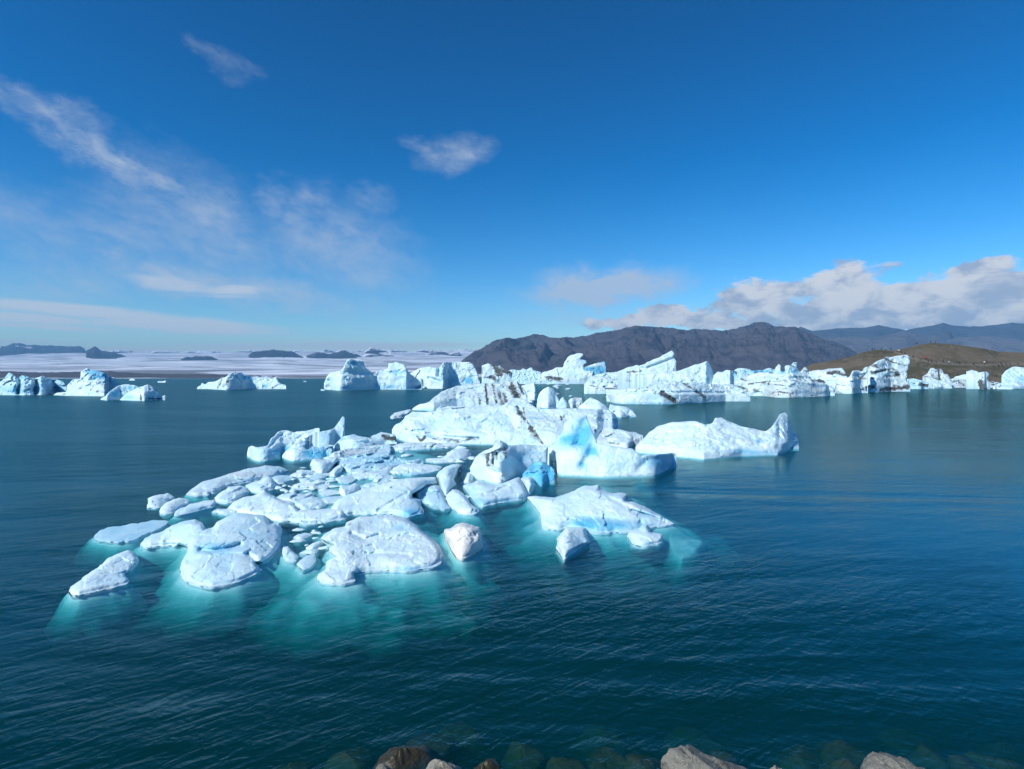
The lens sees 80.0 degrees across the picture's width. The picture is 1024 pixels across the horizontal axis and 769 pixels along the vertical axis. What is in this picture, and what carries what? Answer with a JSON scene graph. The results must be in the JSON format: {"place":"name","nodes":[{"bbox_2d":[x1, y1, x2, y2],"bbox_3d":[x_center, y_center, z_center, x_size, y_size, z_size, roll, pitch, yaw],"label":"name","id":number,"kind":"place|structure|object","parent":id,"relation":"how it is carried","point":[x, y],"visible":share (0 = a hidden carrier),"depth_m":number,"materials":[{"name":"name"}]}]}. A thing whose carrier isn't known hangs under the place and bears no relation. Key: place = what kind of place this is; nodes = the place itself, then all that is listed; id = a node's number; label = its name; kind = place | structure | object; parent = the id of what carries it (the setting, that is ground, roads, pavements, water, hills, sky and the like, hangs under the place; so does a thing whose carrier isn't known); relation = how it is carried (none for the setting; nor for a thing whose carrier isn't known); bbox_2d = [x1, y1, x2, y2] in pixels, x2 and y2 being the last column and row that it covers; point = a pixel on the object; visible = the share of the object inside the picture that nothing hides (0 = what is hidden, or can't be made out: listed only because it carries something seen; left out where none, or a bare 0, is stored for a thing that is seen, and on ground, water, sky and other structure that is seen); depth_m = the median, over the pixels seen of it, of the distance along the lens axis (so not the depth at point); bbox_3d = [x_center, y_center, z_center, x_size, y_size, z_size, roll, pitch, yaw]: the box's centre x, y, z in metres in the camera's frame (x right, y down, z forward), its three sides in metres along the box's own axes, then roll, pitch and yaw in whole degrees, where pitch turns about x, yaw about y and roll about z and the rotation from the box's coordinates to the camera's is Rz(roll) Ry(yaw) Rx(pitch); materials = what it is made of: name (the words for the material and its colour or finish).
{"place":"outdoors","nodes":[
{"label":"outdoors","id":0,"kind":"place"},
{"bbox_2d":[0,343,85,355],"bbox_3d":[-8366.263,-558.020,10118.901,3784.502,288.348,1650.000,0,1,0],"label":"mountain ridge","id":1,"kind":"structure","parent":0,"point":[15,348],"depth_m":9985.49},
{"bbox_2d":[86,346,125,358],"bbox_3d":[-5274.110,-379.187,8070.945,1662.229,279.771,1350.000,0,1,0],"label":"mountain ridge","id":2,"kind":"structure","parent":0,"point":[94,352],"depth_m":7847.31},
{"bbox_2d":[0,371,273,377],"bbox_3d":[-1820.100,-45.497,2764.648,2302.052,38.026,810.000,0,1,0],"label":"moraine ridge","id":3,"kind":"structure","parent":0,"point":[3,374],"depth_m":2697.87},
{"bbox_2d":[248,349,303,357],"bbox_3d":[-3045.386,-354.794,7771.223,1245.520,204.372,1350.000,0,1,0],"label":"mountain ridge","id":4,"kind":"structure","parent":0,"point":[273,353],"depth_m":7681.66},
{"bbox_2d":[107,349,478,352],"bbox_3d":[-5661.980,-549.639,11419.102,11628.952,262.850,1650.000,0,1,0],"label":"mountain ridge","id":5,"kind":"structure","parent":0,"point":[326,350],"depth_m":11543.59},
{"bbox_2d":[306,350,361,358],"bbox_3d":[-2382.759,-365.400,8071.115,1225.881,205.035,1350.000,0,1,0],"label":"mountain ridge","id":6,"kind":"structure","parent":0,"point":[342,354],"depth_m":7937.15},
{"bbox_2d":[0,351,714,378],"bbox_3d":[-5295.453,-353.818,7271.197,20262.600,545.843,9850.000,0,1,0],"label":"glacier","id":7,"kind":"object","parent":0,"point":[305,367],"visible":0.39,"depth_m":5598.04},
{"bbox_2d":[362,347,402,356],"bbox_3d":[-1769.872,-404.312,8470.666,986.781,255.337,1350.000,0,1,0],"label":"mountain ridge","id":8,"kind":"structure","parent":0,"point":[372,352],"depth_m":8538.61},
{"bbox_2d":[0,381,1023,768],"bbox_3d":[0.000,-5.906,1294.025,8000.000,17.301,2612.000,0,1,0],"label":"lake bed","id":9,"kind":"object","parent":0,"point":[868,593],"visible":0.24,"depth_m":40.32,"materials":[{"name":"liquid"}]},
{"bbox_2d":[323,747,375,768],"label":"sunken rock","id":10,"kind":"object","parent":9,"relation":"on","point":[358,758],"visible":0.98,"depth_m":9.28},
{"bbox_2d":[373,744,435,768],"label":"boulder","id":11,"kind":"object","parent":9,"relation":"on","point":[409,756],"visible":0.94,"depth_m":8.77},
{"bbox_2d":[405,733,454,763],"bbox_3d":[-1.319,5.909,9.468,0.840,0.750,0.868,0,1,0],"label":"boulder","id":12,"kind":"object","parent":9,"relation":"on","point":[441,746],"visible":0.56,"depth_m":9.50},
{"bbox_2d":[426,759,460,768],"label":"boulder","id":13,"kind":"object","parent":9,"relation":"on","point":[437,764],"visible":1,"depth_m":8.03,"materials":[{"name":"stone"}]},
{"bbox_2d":[438,721,485,768],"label":"sunken rock","id":14,"kind":"object","parent":9,"relation":"on","point":[469,747],"visible":0.7,"depth_m":9.99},
{"bbox_2d":[473,758,502,768],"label":"boulder","id":15,"kind":"object","parent":9,"relation":"on","point":[490,763],"visible":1,"depth_m":8.59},
{"bbox_2d":[500,741,547,768],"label":"sunken rock","id":16,"kind":"object","parent":9,"relation":"on","point":[519,755],"visible":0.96,"depth_m":9.46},
{"bbox_2d":[546,756,586,768],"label":"sunken rock","id":17,"kind":"object","parent":9,"relation":"on","point":[553,762],"visible":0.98,"depth_m":9.13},
{"bbox_2d":[570,721,636,763],"bbox_3d":[1.587,6.372,10.443,1.176,1.000,1.239,0,1,0],"label":"sunken rock","id":18,"kind":"object","parent":9,"relation":"on","point":[592,737],"visible":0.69,"depth_m":10.36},
{"bbox_2d":[585,746,626,768],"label":"sunken rock","id":19,"kind":"object","parent":9,"relation":"on","point":[603,757],"visible":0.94,"depth_m":9.30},
{"bbox_2d":[624,753,660,768],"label":"sunken rock","id":20,"kind":"object","parent":9,"relation":"on","point":[638,761],"visible":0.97,"depth_m":9.11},
{"bbox_2d":[661,745,720,768],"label":"boulder","id":21,"kind":"object","parent":9,"relation":"on","point":[685,757],"visible":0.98,"depth_m":7.69,"materials":[{"name":"grey stone"}]},
{"bbox_2d":[660,725,727,758],"bbox_3d":[3.014,6.374,10.257,1.061,1.000,1.148,-1,1,-44],"label":"sunken rock","id":22,"kind":"object","parent":9,"relation":"on","point":[700,740],"visible":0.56,"depth_m":10.25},
{"bbox_2d":[706,749,739,765],"bbox_3d":[3.191,6.135,9.364,0.800,1.000,0.929,0,1,0],"label":"sunken rock","id":23,"kind":"object","parent":9,"relation":"on","point":[725,756],"visible":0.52,"depth_m":9.29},
{"bbox_2d":[700,753,746,768],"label":"boulder","id":24,"kind":"object","parent":9,"relation":"on","point":[722,764],"visible":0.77,"depth_m":7.90,"materials":[{"name":"grey stone"}]},
{"bbox_2d":[765,744,824,768],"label":"sunken rock","id":25,"kind":"object","parent":9,"relation":"on","point":[799,756],"visible":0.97,"depth_m":9.44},
{"bbox_2d":[819,758,859,768],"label":"sunken rock","id":26,"kind":"object","parent":9,"relation":"on","point":[844,763],"visible":0.99,"depth_m":9.06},
{"bbox_2d":[810,739,870,767],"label":"sunken rock","id":27,"kind":"object","parent":9,"relation":"on","point":[827,752],"visible":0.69,"depth_m":9.53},
{"bbox_2d":[860,752,925,768],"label":"boulder","id":28,"kind":"object","parent":9,"relation":"on","point":[875,760],"visible":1,"depth_m":7.85,"materials":[{"name":"grey stone"}]},
{"bbox_2d":[868,729,940,757],"bbox_3d":[6.764,6.373,10.399,1.096,1.000,1.286,0,1,0],"label":"sunken rock","id":29,"kind":"object","parent":9,"relation":"on","point":[899,742],"visible":0.66,"depth_m":10.22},
{"bbox_2d":[904,742,950,768],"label":"sunken rock","id":30,"kind":"object","parent":9,"relation":"on","point":[920,754],"visible":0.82,"depth_m":9.45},
{"bbox_2d":[946,754,982,768],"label":"sunken rock","id":31,"kind":"object","parent":9,"relation":"on","point":[959,761],"visible":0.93,"depth_m":9.22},
{"bbox_2d":[963,751,1023,768],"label":"sunken rock","id":32,"kind":"object","parent":9,"relation":"on","point":[983,760],"visible":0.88,"depth_m":9.28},
{"bbox_2d":[971,741,1023,766],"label":"sunken rock","id":33,"kind":"object","parent":9,"relation":"on","point":[1003,749],"visible":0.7,"depth_m":9.87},
{"bbox_2d":[0,0,1023,380],"label":"sky","id":34,"kind":"structure","parent":0,"point":[176,175],"materials":[{"name":"blue"}]},
{"bbox_2d":[461,322,857,373],"bbox_3d":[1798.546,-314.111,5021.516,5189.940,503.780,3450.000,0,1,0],"label":"mountain ridge","id":35,"kind":"structure","parent":0,"point":[755,346],"depth_m":3851.73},
{"bbox_2d":[798,343,1023,390],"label":"moraine hill","id":36,"kind":"structure","parent":0,"point":[953,354],"depth_m":364.62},
{"bbox_2d":[799,323,1023,339],"bbox_3d":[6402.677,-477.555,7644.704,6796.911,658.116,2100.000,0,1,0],"label":"mountain ridge","id":37,"kind":"structure","parent":0,"point":[1012,330],"depth_m":7762.73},
{"bbox_2d":[822,331,1023,353],"bbox_3d":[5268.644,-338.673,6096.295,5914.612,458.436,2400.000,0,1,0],"label":"mountain ridge","id":38,"kind":"structure","parent":0,"point":[897,341],"depth_m":6088.49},
{"bbox_3d":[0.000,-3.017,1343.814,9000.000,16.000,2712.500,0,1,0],"label":"water","id":39,"kind":"structure","parent":0,"visible":0},
{"bbox_2d":[0,373,66,397],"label":"iceberg","id":40,"kind":"object","parent":39,"relation":"on","point":[12,385],"visible":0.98,"depth_m":189.43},
{"bbox_2d":[54,369,119,398],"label":"iceberg","id":41,"kind":"object","parent":39,"relation":"on","point":[92,384],"visible":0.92,"depth_m":179.50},
{"bbox_2d":[44,550,162,666],"bbox_3d":[-11.490,6.105,17.831,2.373,2.113,6.342,0,1,-21],"label":"ice floe","id":42,"kind":"object","parent":39,"relation":"on","point":[102,605],"visible":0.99,"depth_m":15.54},
{"bbox_2d":[100,384,137,402],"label":"iceberg","id":43,"kind":"object","parent":39,"relation":"on","point":[116,394],"visible":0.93,"depth_m":148.22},
{"bbox_2d":[73,520,171,579],"bbox_3d":[-13.755,6.158,22.614,3.300,1.974,5.898,0,1,0],"label":"ice floe","id":44,"kind":"object","parent":39,"relation":"on","point":[99,548],"visible":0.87,"depth_m":20.70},
{"bbox_2d":[120,385,164,403],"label":"iceberg","id":45,"kind":"object","parent":39,"relation":"on","point":[147,394],"visible":1,"depth_m":143.90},
{"bbox_2d":[147,493,174,513],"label":"ice floe","id":46,"kind":"object","parent":39,"relation":"on","point":[156,503],"visible":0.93,"depth_m":26.38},
{"bbox_2d":[159,498,189,519],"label":"ice floe","id":47,"kind":"object","parent":39,"relation":"on","point":[168,509],"visible":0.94,"depth_m":25.24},
{"bbox_2d":[165,499,224,526],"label":"ice floe","id":48,"kind":"object","parent":39,"relation":"on","point":[201,511],"visible":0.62,"depth_m":25.01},
{"bbox_2d":[212,509,236,521],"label":"thin floe","id":49,"kind":"object","parent":39,"relation":"on","point":[219,514],"visible":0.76,"depth_m":24.68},
{"bbox_2d":[214,485,252,508],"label":"ice floe","id":50,"kind":"object","parent":39,"relation":"on","point":[227,497],"visible":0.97,"depth_m":27.68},
{"bbox_2d":[181,465,290,503],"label":"ice floe","id":51,"kind":"object","parent":39,"relation":"on","point":[211,489],"visible":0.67,"depth_m":31.46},
{"bbox_2d":[197,372,285,391],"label":"iceberg","id":52,"kind":"object","parent":39,"relation":"on","point":[235,381],"visible":1,"depth_m":278.33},
{"bbox_2d":[245,477,280,495],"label":"ice floe","id":53,"kind":"object","parent":39,"relation":"on","point":[267,484],"visible":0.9,"depth_m":29.99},
{"bbox_2d":[247,428,319,467],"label":"ice floe","id":54,"kind":"object","parent":39,"relation":"on","point":[272,452],"visible":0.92,"depth_m":42.40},
{"bbox_2d":[273,546,299,578],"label":"ice floe","id":55,"kind":"object","parent":39,"relation":"on","point":[288,559],"visible":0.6,"depth_m":18.23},
{"bbox_2d":[227,490,347,529],"bbox_3d":[-9.847,5.334,26.612,9.241,1.079,4.783,1,1,37],"label":"ice floe","id":56,"kind":"object","parent":39,"relation":"on","point":[272,508],"visible":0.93,"depth_m":24.15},
{"bbox_2d":[117,451,469,658],"bbox_3d":[-8.250,5.898,33.677,11.902,2.877,37.000,0,1,0],"label":"ice floe","id":57,"kind":"object","parent":39,"relation":"on","point":[218,581],"visible":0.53,"depth_m":16.87,"materials":[{"name":"ice"}]},
{"bbox_2d":[278,554,321,595],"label":"ice floe","id":58,"kind":"object","parent":39,"relation":"on","point":[306,569],"visible":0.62,"depth_m":17.49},
{"bbox_2d":[277,492,326,509],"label":"ice floe","id":59,"kind":"object","parent":39,"relation":"on","point":[312,503],"visible":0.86,"depth_m":26.29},
{"bbox_2d":[293,533,312,552],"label":"thin floe","id":60,"kind":"object","parent":39,"relation":"on","point":[300,546],"visible":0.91,"depth_m":20.83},
{"bbox_2d":[280,437,331,473],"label":"ice floe","id":61,"kind":"object","parent":39,"relation":"on","point":[297,455],"visible":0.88,"depth_m":41.04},
{"bbox_2d":[299,520,321,536],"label":"thin floe","id":62,"kind":"object","parent":39,"relation":"on","point":[308,526],"visible":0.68,"depth_m":22.77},
{"bbox_2d":[290,479,331,492],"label":"ice floe","id":63,"kind":"object","parent":39,"relation":"on","point":[317,484],"visible":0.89,"depth_m":30.31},
{"bbox_2d":[310,457,337,472],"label":"ice floe","id":64,"kind":"object","parent":39,"relation":"on","point":[320,466],"visible":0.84,"depth_m":36.12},
{"bbox_2d":[320,417,344,449],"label":"ice floe","id":65,"kind":"object","parent":39,"relation":"on","point":[335,435],"visible":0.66,"depth_m":50.29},
{"bbox_2d":[339,483,359,496],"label":"ice floe","id":66,"kind":"object","parent":39,"relation":"on","point":[344,490],"visible":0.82,"depth_m":29.12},
{"bbox_2d":[330,445,390,457],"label":"ice floe","id":67,"kind":"object","parent":39,"relation":"on","point":[344,453],"visible":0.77,"depth_m":42.82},
{"bbox_2d":[333,432,396,451],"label":"ice floe","id":68,"kind":"object","parent":39,"relation":"on","point":[355,441],"visible":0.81,"depth_m":47.39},
{"bbox_2d":[225,515,507,676],"bbox_3d":[-4.300,6.058,20.139,8.360,2.788,11.567,0,1,0],"label":"ice floe","id":69,"kind":"object","parent":39,"relation":"on","point":[377,593],"visible":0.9,"depth_m":16.00,"materials":[{"name":"ice"}]},
{"bbox_2d":[324,359,420,391],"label":"iceberg","id":70,"kind":"object","parent":39,"relation":"on","point":[352,375],"visible":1,"depth_m":266.42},
{"bbox_2d":[337,451,423,472],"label":"ice floe","id":71,"kind":"object","parent":39,"relation":"on","point":[370,461],"visible":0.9,"depth_m":38.00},
{"bbox_2d":[331,477,439,524],"bbox_3d":[-5.064,6.899,29.449,5.617,4.900,11.205,0,1,0],"label":"ice floe","id":72,"kind":"object","parent":39,"relation":"on","point":[396,498],"visible":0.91,"depth_m":25.64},
{"bbox_2d":[366,442,459,456],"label":"ice floe","id":73,"kind":"object","parent":39,"relation":"on","point":[437,449],"visible":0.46,"depth_m":47.07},
{"bbox_2d":[392,463,441,476],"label":"ice floe","id":74,"kind":"object","parent":39,"relation":"on","point":[419,470],"visible":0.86,"depth_m":35.45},
{"bbox_2d":[414,484,449,514],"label":"ice floe","id":75,"kind":"object","parent":39,"relation":"on","point":[432,498],"visible":0.96,"depth_m":26.89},
{"bbox_2d":[410,362,479,389],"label":"iceberg","id":76,"kind":"object","parent":39,"relation":"on","point":[446,375],"visible":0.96,"depth_m":302.84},
{"bbox_2d":[425,448,471,468],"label":"ice floe","id":77,"kind":"object","parent":39,"relation":"on","point":[451,457],"visible":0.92,"depth_m":40.47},
{"bbox_2d":[436,464,462,497],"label":"ice floe","id":78,"kind":"object","parent":39,"relation":"on","point":[448,478],"visible":0.95,"depth_m":31.14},
{"bbox_2d":[392,398,528,450],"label":"ice floe","id":79,"kind":"object","parent":39,"relation":"on","point":[478,428],"visible":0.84,"depth_m":52.39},
{"bbox_2d":[425,489,500,546],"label":"ice floe","id":80,"kind":"object","parent":39,"relation":"on","point":[463,509],"visible":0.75,"depth_m":24.83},
{"bbox_2d":[412,380,527,411],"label":"ice floe","id":81,"kind":"object","parent":39,"relation":"on","point":[502,393],"visible":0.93,"depth_m":108.11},
{"bbox_2d":[438,523,508,587],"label":"ice floe","id":82,"kind":"object","parent":39,"relation":"on","point":[472,555],"visible":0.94,"depth_m":19.18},
{"bbox_2d":[463,477,528,513],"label":"ice floe","id":83,"kind":"object","parent":39,"relation":"on","point":[487,498],"visible":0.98,"depth_m":27.43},
{"bbox_2d":[482,363,510,383],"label":"iceberg","id":84,"kind":"object","parent":39,"relation":"on","point":[498,374],"visible":0.98,"depth_m":488.80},
{"bbox_2d":[470,440,548,483],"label":"ice floe","id":85,"kind":"object","parent":39,"relation":"on","point":[499,462],"visible":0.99,"depth_m":33.31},
{"bbox_2d":[507,368,542,384],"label":"iceberg","id":86,"kind":"object","parent":39,"relation":"on","point":[523,376],"visible":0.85,"depth_m":489.21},
{"bbox_2d":[521,477,535,495],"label":"ice floe","id":87,"kind":"object","parent":39,"relation":"on","point":[529,483],"visible":0.82,"depth_m":29.82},
{"bbox_2d":[522,382,536,407],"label":"ice floe","id":88,"kind":"object","parent":39,"relation":"on","point":[530,389],"visible":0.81,"depth_m":123.24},
{"bbox_2d":[523,462,555,493],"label":"ice floe","id":89,"kind":"object","parent":39,"relation":"on","point":[542,474],"visible":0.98,"depth_m":32.15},
{"bbox_2d":[537,387,558,408],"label":"ice floe","id":90,"kind":"object","parent":39,"relation":"on","point":[548,398],"visible":0.95,"depth_m":109.50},
{"bbox_2d":[503,398,617,446],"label":"ice floe","id":91,"kind":"object","parent":39,"relation":"on","point":[539,426],"visible":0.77,"depth_m":53.26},
{"bbox_2d":[542,353,592,384],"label":"iceberg","id":92,"kind":"object","parent":39,"relation":"on","point":[571,371],"visible":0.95,"depth_m":486.62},
{"bbox_2d":[553,527,590,566],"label":"ice floe","id":93,"kind":"object","parent":39,"relation":"on","point":[572,543],"visible":0.98,"depth_m":19.52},
{"bbox_2d":[578,398,608,409],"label":"ice floe","id":94,"kind":"object","parent":39,"relation":"on","point":[590,403],"visible":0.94,"depth_m":105.66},
{"bbox_2d":[584,361,605,375],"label":"iceberg","id":95,"kind":"object","parent":39,"relation":"on","point":[598,368],"visible":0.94,"depth_m":493.89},
{"bbox_2d":[584,372,617,395],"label":"iceberg","id":96,"kind":"object","parent":39,"relation":"on","point":[599,384],"visible":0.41,"depth_m":204.52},
{"bbox_2d":[489,485,744,645],"bbox_3d":[3.558,6.389,26.211,10.890,4.138,15.510,0,1,0],"label":"ice floe","id":97,"kind":"object","parent":39,"relation":"on","point":[683,572],"visible":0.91,"depth_m":20.66,"materials":[{"name":"ice"}]},
{"bbox_2d":[595,427,642,450],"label":"ice floe","id":98,"kind":"object","parent":39,"relation":"on","point":[617,438],"visible":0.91,"depth_m":49.89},
{"bbox_2d":[609,404,635,421],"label":"ice floe","id":99,"kind":"object","parent":39,"relation":"on","point":[624,414],"visible":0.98,"depth_m":85.43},
{"bbox_2d":[625,525,664,554],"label":"ice floe","id":100,"kind":"object","parent":39,"relation":"on","point":[643,539],"visible":0.98,"depth_m":20.23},
{"bbox_2d":[618,351,675,388],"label":"ice floe","id":101,"kind":"object","parent":39,"relation":"on","point":[628,377],"visible":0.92,"depth_m":193.92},
{"bbox_2d":[549,416,777,539],"bbox_3d":[9.407,6.112,40.194,10.795,8.488,22.534,1,1,38],"label":"ice floe","id":102,"kind":"object","parent":39,"relation":"on","point":[725,500],"visible":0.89,"depth_m":36.21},
{"bbox_2d":[639,361,712,386],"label":"ice floe","id":103,"kind":"object","parent":39,"relation":"on","point":[701,373],"visible":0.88,"depth_m":170.47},
{"bbox_2d":[607,378,749,407],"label":"ice floe","id":104,"kind":"object","parent":39,"relation":"on","point":[658,393],"visible":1,"depth_m":129.88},
{"bbox_2d":[636,413,798,464],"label":"ice floe","id":105,"kind":"object","parent":39,"relation":"on","point":[717,441],"visible":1,"depth_m":44.26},
{"bbox_2d":[712,370,733,384],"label":"ice floe","id":106,"kind":"object","parent":39,"relation":"on","point":[725,377],"visible":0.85,"depth_m":169.68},
{"bbox_2d":[732,368,773,381],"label":"iceberg","id":107,"kind":"object","parent":39,"relation":"on","point":[738,373],"visible":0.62,"depth_m":760.73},
{"bbox_2d":[734,362,834,399],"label":"ice floe","id":108,"kind":"object","parent":39,"relation":"on","point":[791,382],"visible":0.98,"depth_m":172.15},
{"bbox_2d":[809,367,867,395],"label":"ice floe","id":109,"kind":"object","parent":39,"relation":"on","point":[839,381],"visible":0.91,"depth_m":211.78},
{"bbox_2d":[861,355,909,393],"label":"ice floe","id":110,"kind":"object","parent":39,"relation":"on","point":[886,375],"visible":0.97,"depth_m":232.12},
{"bbox_2d":[907,379,928,390],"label":"ice floe","id":111,"kind":"object","parent":39,"relation":"on","point":[917,385],"visible":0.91,"depth_m":283.35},
{"bbox_2d":[923,368,951,388],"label":"ice floe","id":112,"kind":"object","parent":39,"relation":"on","point":[932,376],"visible":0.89,"depth_m":312.47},
{"bbox_2d":[951,378,998,388],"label":"ice floe","id":113,"kind":"object","parent":39,"relation":"on","point":[957,383],"visible":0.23,"depth_m":319.61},
{"bbox_2d":[966,370,989,390],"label":"ice floe","id":114,"kind":"object","parent":39,"relation":"on","point":[977,381],"visible":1,"depth_m":279.08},
{"bbox_2d":[993,382,1023,390],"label":"ice floe","id":115,"kind":"object","parent":39,"relation":"on","point":[1012,386],"visible":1,"depth_m":279.44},
{"bbox_2d":[1002,367,1023,382],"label":"ice floe","id":116,"kind":"object","parent":39,"relation":"on","point":[1012,374],"visible":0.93,"depth_m":337.05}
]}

